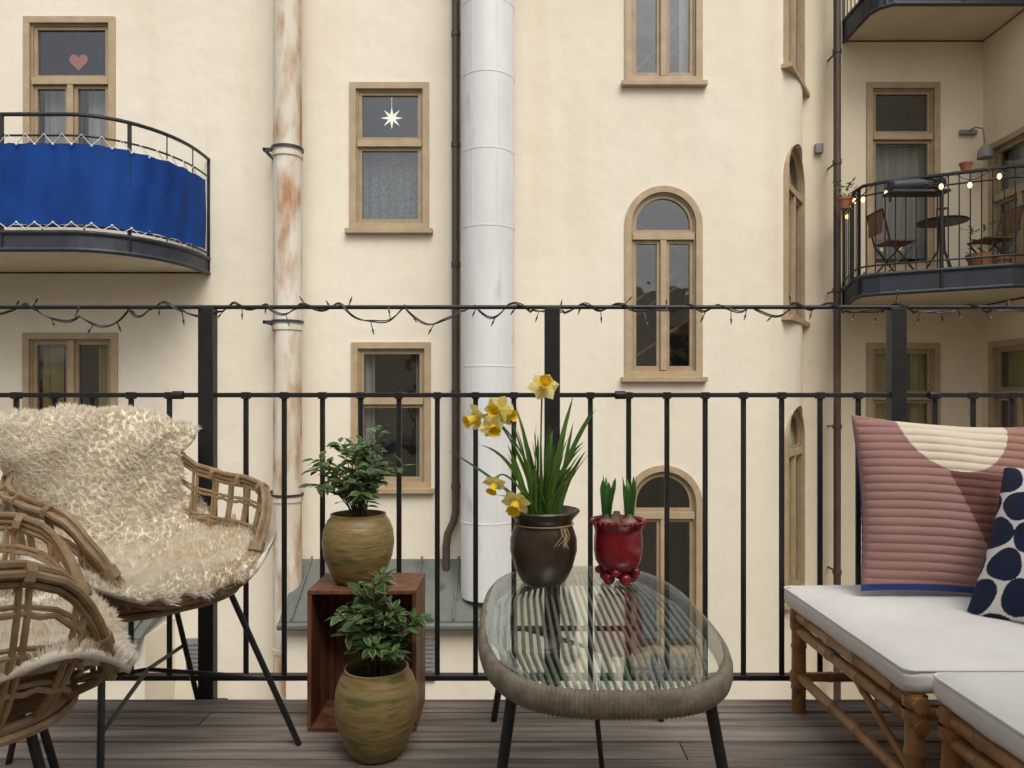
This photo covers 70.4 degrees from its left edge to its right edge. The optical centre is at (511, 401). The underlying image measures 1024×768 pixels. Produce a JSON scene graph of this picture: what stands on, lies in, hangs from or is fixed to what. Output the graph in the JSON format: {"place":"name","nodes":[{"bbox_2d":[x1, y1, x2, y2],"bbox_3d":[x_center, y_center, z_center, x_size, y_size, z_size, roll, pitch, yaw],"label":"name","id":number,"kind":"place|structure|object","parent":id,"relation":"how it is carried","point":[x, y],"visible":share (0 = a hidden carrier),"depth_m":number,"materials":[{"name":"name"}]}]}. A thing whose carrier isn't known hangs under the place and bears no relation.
{"place":"outdoors","nodes":[
{"label":"outdoors","id":0,"kind":"place"},
{"bbox_2d":[636,22,688,357],"bbox_3d":[1.952,-2.874,9.750,1.028,4.878,0.044,0,0,0],"label":"stair handrail","id":1,"kind":"object","parent":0,"point":[647,58],"depth_m":9.73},
{"label":"ground","id":2,"kind":"structure","parent":0,"visible":0},
{"bbox_2d":[4,589,197,698],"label":"courtyard outbuilding","id":3,"kind":"structure","parent":2,"relation":"on","point":[150,637],"depth_m":8.80,"materials":[{"name":"beige paint"}]},
{"bbox_2d":[0,0,460,698],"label":"wall","id":4,"kind":"structure","parent":2,"relation":"on","point":[198,74],"depth_m":9.50,"materials":[{"name":"beige paint"}]},
{"bbox_2d":[39,345,98,410],"bbox_3d":[-5.778,0.196,9.953,1.180,2.119,0.655,0,0,0],"label":"room interior","id":5,"kind":"object","parent":4,"relation":"attached to","point":[89,368],"depth_m":10.28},
{"bbox_2d":[42,345,107,410],"bbox_3d":[-5.778,0.201,9.700,1.000,2.056,0.036,0,0,0],"label":"curtain","id":6,"kind":"object","parent":5,"relation":"hanging from","point":[52,368],"depth_m":9.70,"materials":[{"name":"beige fabric"}]},
{"bbox_2d":[23,16,115,147],"bbox_3d":[-5.789,-3.719,9.515,1.300,2.621,0.210,0,0,0],"label":"window frame","id":7,"kind":"object","parent":4,"relation":"attached to","point":[35,82],"visible":0.57,"depth_m":9.49,"materials":[{"name":"beige wood"}]},
{"bbox_2d":[69,55,87,70],"bbox_3d":[-5.749,-4.485,9.620,0.250,0.226,0.001,0,0,0],"label":"heart ornament","id":8,"kind":"object","parent":7,"relation":"attached to","point":[77,62],"visible":1,"depth_m":9.62,"materials":[{"name":"pink paper"}]},
{"bbox_2d":[22,333,117,410],"bbox_3d":[-5.778,0.221,9.515,1.340,2.229,0.210,0,0,0],"label":"window frame","id":9,"kind":"object","parent":4,"relation":"attached to","point":[72,342],"visible":0.37,"depth_m":9.49,"materials":[{"name":"brown wood"}]},
{"bbox_2d":[40,32,104,143],"bbox_3d":[-5.789,-3.744,9.953,1.140,2.511,0.655,0,0,0],"label":"room interior","id":10,"kind":"object","parent":4,"relation":"attached to","point":[58,50],"visible":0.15,"depth_m":10.17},
{"bbox_2d":[45,91,104,145],"bbox_3d":[-5.764,-3.308,9.700,0.950,1.654,0.036,0,0,0],"label":"curtain","id":11,"kind":"object","parent":10,"relation":"hanging from","point":[54,101],"visible":0.22,"depth_m":9.70,"materials":[{"name":"fabric"}]},
{"bbox_2d":[0,112,210,274],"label":"balcony","id":12,"kind":"structure","parent":4,"relation":"attached to","point":[78,185],"depth_m":8.14,"materials":[{"name":"blue fabric"}]},
{"bbox_2d":[345,82,432,233],"bbox_3d":[-1.604,-3.177,9.515,1.140,1.984,0.210,0,0,0],"label":"window frame","id":13,"kind":"object","parent":4,"relation":"attached to","point":[359,144],"visible":1,"depth_m":9.47,"materials":[{"name":"beige wood"}]},
{"bbox_2d":[383,108,400,127],"bbox_3d":[-1.596,-3.827,9.616,0.300,0.438,0.032,0,0,0],"label":"paper star ornament","id":14,"kind":"object","parent":13,"relation":"attached to","point":[391,117],"visible":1,"depth_m":9.62,"materials":[{"name":"white paper"}]},
{"bbox_2d":[363,97,417,155],"bbox_3d":[-1.604,-3.202,9.953,0.980,1.874,0.655,0,0,0],"label":"room interior","id":15,"kind":"object","parent":4,"relation":"attached to","point":[374,113],"visible":0.15,"depth_m":10.28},
{"bbox_2d":[363,155,417,218],"bbox_3d":[-1.604,-2.805,9.700,0.760,0.961,0.036,0,0,0],"label":"curtain","id":16,"kind":"object","parent":15,"relation":"hanging from","point":[390,186],"visible":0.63,"depth_m":9.70,"materials":[{"name":"grey fabric"}]},
{"bbox_2d":[351,342,434,493],"bbox_3d":[-1.581,0.215,9.515,1.140,1.972,0.210,0,0,0],"label":"window frame","id":17,"kind":"object","parent":4,"relation":"attached to","point":[421,484],"visible":0.66,"depth_m":9.47,"materials":[{"name":"brown wood"}]},
{"bbox_2d":[375,354,415,476],"bbox_3d":[-1.581,0.190,9.953,0.980,1.862,0.655,0,0,0],"label":"room interior","id":18,"kind":"object","parent":4,"relation":"attached to","point":[394,373],"depth_m":10.28,"materials":[{"name":"black"}]},
{"bbox_2d":[365,354,418,476],"bbox_3d":[-1.581,0.207,9.700,0.900,1.866,0.035,0,0,0],"label":"curtain","id":19,"kind":"object","parent":18,"relation":"hanging from","point":[369,385],"visible":0.15,"depth_m":9.69,"materials":[{"name":"fabric"}]},
{"bbox_2d":[442,0,459,570],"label":"drainpipe","id":20,"kind":"object","parent":4,"relation":"attached to","point":[455,262],"visible":0.94,"depth_m":9.34,"materials":[{"name":"metal"}]},
{"bbox_2d":[263,0,303,698],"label":"rusty flue pipe","id":21,"kind":"object","parent":2,"relation":"on","point":[286,149],"visible":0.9,"depth_m":9.00,"materials":[{"name":"metal"}]},
{"bbox_2d":[276,556,516,698],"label":"courtyard outbuilding","id":22,"kind":"structure","parent":2,"relation":"on","point":[456,632],"depth_m":8.72,"materials":[{"name":"beige paint"}]},
{"bbox_2d":[461,0,514,602],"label":"ventilation duct","id":23,"kind":"object","parent":22,"relation":"on","point":[487,169],"visible":0.88,"depth_m":8.73,"materials":[{"name":"white metal"}]},
{"bbox_2d":[514,0,802,698],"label":"stair tower wall","id":24,"kind":"structure","parent":2,"relation":"on","point":[598,149],"depth_m":9.35,"materials":[{"name":"beige paint"}]},
{"bbox_2d":[636,0,678,72],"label":"room interior","id":25,"kind":"object","parent":24,"relation":"attached to","point":[645,28],"visible":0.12,"depth_m":10.13,"materials":[{"name":"grey"}]},
{"bbox_2d":[679,0,688,72],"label":"curtain","id":26,"kind":"object","parent":25,"relation":"hanging from","point":[683,36],"visible":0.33,"depth_m":9.56,"materials":[{"name":"fabric"}]},
{"bbox_2d":[621,465,701,667],"bbox_3d":[1.952,2.115,9.365,1.100,2.580,0.210,0,0,0],"label":"window frame","id":27,"kind":"object","parent":24,"relation":"attached to","point":[692,514],"visible":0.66,"depth_m":9.34,"materials":[{"name":"beige wood"}]},
{"bbox_2d":[636,200,688,365],"bbox_3d":[1.952,-1.534,9.803,0.940,2.415,0.655,0,0,0],"label":"room interior","id":28,"kind":"object","parent":24,"relation":"attached to","point":[662,215],"visible":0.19,"depth_m":10.13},
{"bbox_2d":[636,477,688,646],"bbox_3d":[1.952,2.090,9.803,0.940,2.470,0.655,0,0,0],"label":"room interior","id":29,"kind":"object","parent":24,"relation":"attached to","point":[650,494],"visible":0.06,"depth_m":10.13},
{"bbox_2d":[621,185,707,381],"bbox_3d":[1.952,-1.510,9.365,1.100,2.525,0.210,0,0,0],"label":"window frame","id":30,"kind":"object","parent":24,"relation":"attached to","point":[662,370],"visible":0.98,"depth_m":9.34,"materials":[{"name":"brown wood"}]},
{"bbox_2d":[621,0,707,87],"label":"window frame","id":31,"kind":"object","parent":24,"relation":"attached to","point":[662,77],"visible":1,"depth_m":9.34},
{"bbox_2d":[784,407,804,609],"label":"window frame","id":32,"kind":"object","parent":24,"relation":"attached to","point":[794,514],"visible":0.63,"depth_m":10.07,"materials":[{"name":"beige wood"}]},
{"bbox_2d":[781,145,809,326],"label":"window frame","id":33,"kind":"object","parent":24,"relation":"attached to","point":[793,242],"visible":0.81,"depth_m":10.05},
{"bbox_2d":[781,0,809,96],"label":"window frame","id":34,"kind":"object","parent":24,"relation":"attached to","point":[793,64],"visible":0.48,"depth_m":10.05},
{"bbox_2d":[789,0,982,698],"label":"wall","id":35,"kind":"structure","parent":2,"relation":"on","point":[954,68],"depth_m":10.50,"materials":[{"name":"paint"}]},
{"bbox_2d":[814,143,822,153],"bbox_3d":[4.423,-3.638,10.460,0.110,0.136,0.079,0,0,0],"label":"junction box","id":36,"kind":"object","parent":35,"relation":"attached to","point":[818,148],"visible":1,"depth_m":10.42,"materials":[{"name":"grey plastic"}]},
{"bbox_2d":[827,0,841,698],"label":"drainpipe","id":37,"kind":"object","parent":35,"relation":"attached to","point":[836,425],"visible":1,"depth_m":10.16,"materials":[{"name":"brown metal"}]},
{"bbox_2d":[876,96,925,262],"bbox_3d":[5.658,-3.230,10.953,1.000,2.695,0.655,0,0,0],"label":"room interior","id":38,"kind":"object","parent":35,"relation":"attached to","point":[900,113],"visible":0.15,"depth_m":11.23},
{"bbox_2d":[876,148,924,258],"bbox_3d":[5.658,-2.915,10.700,0.840,1.631,0.036,0,0,0],"label":"curtain","id":39,"kind":"object","parent":38,"relation":"hanging from","point":[894,163],"visible":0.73,"depth_m":10.70,"materials":[{"name":"fabric"}]},
{"bbox_2d":[863,82,940,273],"bbox_3d":[5.658,-3.205,10.515,1.160,2.805,0.210,0,0,0],"label":"window frame","id":40,"kind":"object","parent":35,"relation":"attached to","point":[930,137],"visible":0.76,"depth_m":10.49,"materials":[{"name":"brown wood"}]},
{"bbox_2d":[866,343,940,424],"bbox_3d":[5.658,0.408,10.515,1.160,2.496,0.210,0,0,0],"label":"window frame","id":41,"kind":"object","parent":35,"relation":"attached to","point":[932,351],"visible":0.41,"depth_m":10.49,"materials":[{"name":"brown wood"}]},
{"bbox_2d":[907,354,909,422],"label":"room interior","id":42,"kind":"object","parent":35,"relation":"attached to","point":[908,385],"depth_m":11.26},
{"bbox_2d":[876,354,925,423],"bbox_3d":[5.658,0.358,10.700,0.900,2.248,0.036,0,0,0],"label":"curtain","id":43,"kind":"object","parent":42,"relation":"hanging from","point":[917,380],"depth_m":10.70,"materials":[{"name":"beige fabric"}]},
{"bbox_2d":[842,164,1023,304],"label":"balcony","id":44,"kind":"structure","parent":35,"relation":"attached to","point":[987,284],"depth_m":9.13,"materials":[{"name":"grey metal"}]},
{"bbox_2d":[832,177,856,209],"bbox_3d":[4.472,-2.787,9.743,0.342,0.415,0.323,0,0,0],"label":"potted plant","id":45,"kind":"object","parent":44,"relation":"on","point":[844,202],"visible":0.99,"depth_m":9.70,"materials":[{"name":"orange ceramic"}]},
{"bbox_2d":[867,208,917,272],"bbox_3d":[5.002,-2.052,9.550,0.480,0.877,0.424,0,0,0],"label":"garden chair","id":46,"kind":"object","parent":44,"relation":"on","point":[880,216],"visible":0.77,"depth_m":9.48,"materials":[{"name":"black paint"}]},
{"bbox_2d":[882,177,950,202],"bbox_3d":[5.082,-2.659,9.120,0.720,0.318,0.260,0,0,0],"label":"balcony grill","id":47,"kind":"object","parent":44,"relation":"on","point":[909,187],"visible":0.65,"depth_m":9.04,"materials":[{"name":"black metal"}]},
{"bbox_2d":[845,167,1023,218],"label":"string lights","id":48,"kind":"object","parent":44,"relation":"attached to","point":[999,175],"visible":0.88,"depth_m":8.89,"materials":[{"name":"white glass"}]},
{"bbox_2d":[917,215,969,268],"bbox_3d":[5.633,-1.987,9.500,0.620,0.747,0.620,0,0,0],"label":"bistro table","id":49,"kind":"object","parent":44,"relation":"on","point":[932,221],"visible":0.57,"depth_m":9.48,"materials":[{"name":"black paint"}]},
{"bbox_2d":[959,161,972,170],"bbox_3d":[5.601,-2.885,8.950,0.154,0.110,0.154,0,0,0],"label":"terracotta pot","id":50,"kind":"object","parent":44,"relation":"on","point":[965,165],"visible":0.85,"depth_m":8.90,"materials":[{"name":"orange ceramic"}]},
{"bbox_2d":[960,221,1001,265],"bbox_3d":[6.021,-1.954,9.289,0.490,0.669,0.474,0,0,-44],"label":"terracotta pot","id":51,"kind":"object","parent":44,"relation":"on","point":[977,261],"visible":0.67,"depth_m":9.20,"materials":[{"name":"orange ceramic"}]},
{"bbox_2d":[967,205,1023,263],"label":"garden chair","id":52,"kind":"object","parent":44,"relation":"on","point":[1010,220],"visible":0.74,"depth_m":9.36,"materials":[{"name":"black paint"}]},
{"bbox_2d":[982,230,1017,263],"bbox_3d":[6.234,-1.897,9.313,0.403,0.555,0.434,0,0,-23],"label":"terracotta pot","id":53,"kind":"object","parent":44,"relation":"on","point":[1008,259],"visible":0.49,"depth_m":9.19,"materials":[{"name":"orange ceramic"}]},
{"bbox_2d":[842,0,1023,43],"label":"balcony","id":54,"kind":"structure","parent":35,"relation":"attached to","point":[931,20],"depth_m":9.96,"materials":[{"name":"grey metal"}]},
{"bbox_2d":[959,126,992,159],"bbox_3d":[6.629,-3.670,10.340,0.246,0.472,0.407,0,0,-19],"label":"wall lamp","id":55,"kind":"object","parent":35,"relation":"attached to","point":[984,151],"visible":1,"depth_m":10.25,"materials":[{"name":"grey metal"}]},
{"bbox_2d":[983,10,1023,426],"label":"wing wall","id":56,"kind":"structure","parent":2,"relation":"on","point":[1003,81],"depth_m":10.11,"materials":[{"name":"paint"}]},
{"bbox_2d":[1003,352,1007,427],"bbox_3d":[7.272,0.380,9.750,0.655,2.380,1.140,0,0,0],"label":"room interior","id":57,"kind":"object","parent":56,"relation":"attached to","point":[1005,384],"depth_m":10.32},
{"bbox_2d":[1008,350,1023,426],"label":"curtain","id":58,"kind":"object","parent":57,"relation":"hanging from","point":[1015,368],"visible":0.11,"depth_m":10.10,"materials":[{"name":"beige fabric"}]},
{"bbox_2d":[988,126,1023,262],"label":"window frame","id":59,"kind":"object","parent":56,"relation":"attached to","point":[999,147],"visible":0.68,"depth_m":10.14,"materials":[{"name":"brown wood"}]},
{"bbox_2d":[988,338,1023,427],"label":"window frame","id":60,"kind":"object","parent":56,"relation":"attached to","point":[996,349],"visible":0.41,"depth_m":10.20,"materials":[{"name":"brown wood"}]},
{"bbox_2d":[1003,142,1023,253],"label":"room interior","id":61,"kind":"object","parent":56,"relation":"attached to","point":[1005,156],"depth_m":10.32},
{"bbox_2d":[1008,146,1023,253],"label":"curtain","id":62,"kind":"object","parent":61,"relation":"hanging from","point":[1016,156],"visible":0.5,"depth_m":10.11,"materials":[{"name":"fabric"}]},
{"bbox_3d":[0.000,2.000,-1.400,24.000,10.000,1.000,0,0,0],"label":"rear facade wall","id":63,"kind":"object","parent":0,"visible":0},
{"bbox_3d":[0.000,1.126,0.750,6.400,0.188,3.300,0,0,0],"label":"balcony","id":64,"kind":"object","parent":63,"relation":"attached to","visible":0},
{"bbox_2d":[0,699,1002,767],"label":"wooden deck","id":65,"kind":"structure","parent":64,"relation":"on","point":[255,733],"depth_m":2.15,"materials":[{"name":"brown wood"}]},
{"bbox_2d":[0,511,120,767],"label":"rattan armchair","id":66,"kind":"object","parent":65,"relation":"on","point":[49,699],"visible":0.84,"depth_m":1.19,"materials":[{"name":"brown wicker"}]},
{"bbox_2d":[0,586,140,685],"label":"sheepskin throw","id":67,"kind":"object","parent":66,"relation":"on","point":[55,634],"visible":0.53,"depth_m":1.32,"materials":[{"name":"fur"}]},
{"bbox_2d":[0,451,301,767],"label":"rattan armchair","id":68,"kind":"object","parent":65,"relation":"on","point":[87,551],"visible":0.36,"depth_m":2.00,"materials":[{"name":"brown wicker"}]},
{"bbox_2d":[0,401,276,606],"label":"sheepskin throw","id":69,"kind":"object","parent":68,"relation":"on","point":[108,478],"visible":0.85,"depth_m":2.16,"materials":[{"name":"fur"}]},
{"bbox_2d":[307,573,424,730],"bbox_3d":[-0.454,0.785,2.305,0.330,0.426,0.230,0,0,0],"label":"wooden crate","id":70,"kind":"object","parent":65,"relation":"on","point":[328,659],"visible":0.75,"depth_m":2.30,"materials":[{"name":"brown wood"}]},
{"bbox_2d":[298,425,414,585],"bbox_3d":[-0.492,0.324,2.301,0.370,0.495,0.302,0,0,18],"label":"potted plant","id":71,"kind":"object","parent":70,"relation":"on","point":[357,543],"visible":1,"depth_m":2.23,"materials":[{"name":"green plant"}]},
{"bbox_2d":[325,566,435,763],"bbox_3d":[-0.374,0.737,2.057,0.308,0.523,0.241,0,0,0],"label":"potted plant","id":72,"kind":"object","parent":65,"relation":"on","point":[376,700],"visible":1,"depth_m":2.00,"materials":[{"name":"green plant"}]},
{"bbox_2d":[0,305,1023,698],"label":"balcony railing","id":73,"kind":"object","parent":65,"relation":"attached to","point":[896,393],"visible":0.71,"depth_m":2.48,"materials":[{"name":"black metal"}]},
{"bbox_2d":[478,566,732,767],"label":"coffee table","id":74,"kind":"object","parent":65,"relation":"on","point":[515,687],"visible":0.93,"depth_m":1.60,"materials":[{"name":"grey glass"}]},
{"bbox_2d":[450,374,595,586],"bbox_3d":[0.046,0.225,2.090,0.402,0.608,0.233,0,0,-24],"label":"daffodil pot","id":75,"kind":"object","parent":74,"relation":"on","point":[543,544],"visible":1,"depth_m":2.07,"materials":[{"name":"ceramic"}]},
{"bbox_2d":[589,476,647,585],"bbox_3d":[0.309,0.370,2.110,0.168,0.316,0.166,0,0,0],"label":"hyacinth pot","id":76,"kind":"object","parent":74,"relation":"on","point":[618,545],"visible":1,"depth_m":2.07,"materials":[{"name":"ceramic"}]},
{"bbox_2d":[784,585,1023,767],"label":"bamboo sofa","id":77,"kind":"object","parent":65,"relation":"on","point":[900,647],"visible":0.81,"depth_m":1.89,"materials":[{"name":"fabric"}]},
{"bbox_2d":[851,415,1023,592],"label":"quilted cushion","id":78,"kind":"object","parent":77,"relation":"on","point":[929,495],"visible":0.88,"depth_m":2.20,"materials":[{"name":"fabric"}]},
{"bbox_2d":[966,467,1023,622],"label":"dotted cushion","id":79,"kind":"object","parent":77,"relation":"on","point":[998,592],"visible":0.99,"depth_m":1.99,"materials":[{"name":"fabric"}]},
{"bbox_2d":[933,672,1023,767],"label":"bamboo ottoman","id":80,"kind":"object","parent":65,"relation":"on","point":[983,712],"visible":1,"depth_m":1.48,"materials":[{"name":"fabric"}]},
{"bbox_2d":[0,289,1023,334],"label":"string lights","id":81,"kind":"object","parent":64,"relation":"attached to","point":[132,313],"visible":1,"depth_m":2.47,"materials":[{"name":"black paint"}]}
]}

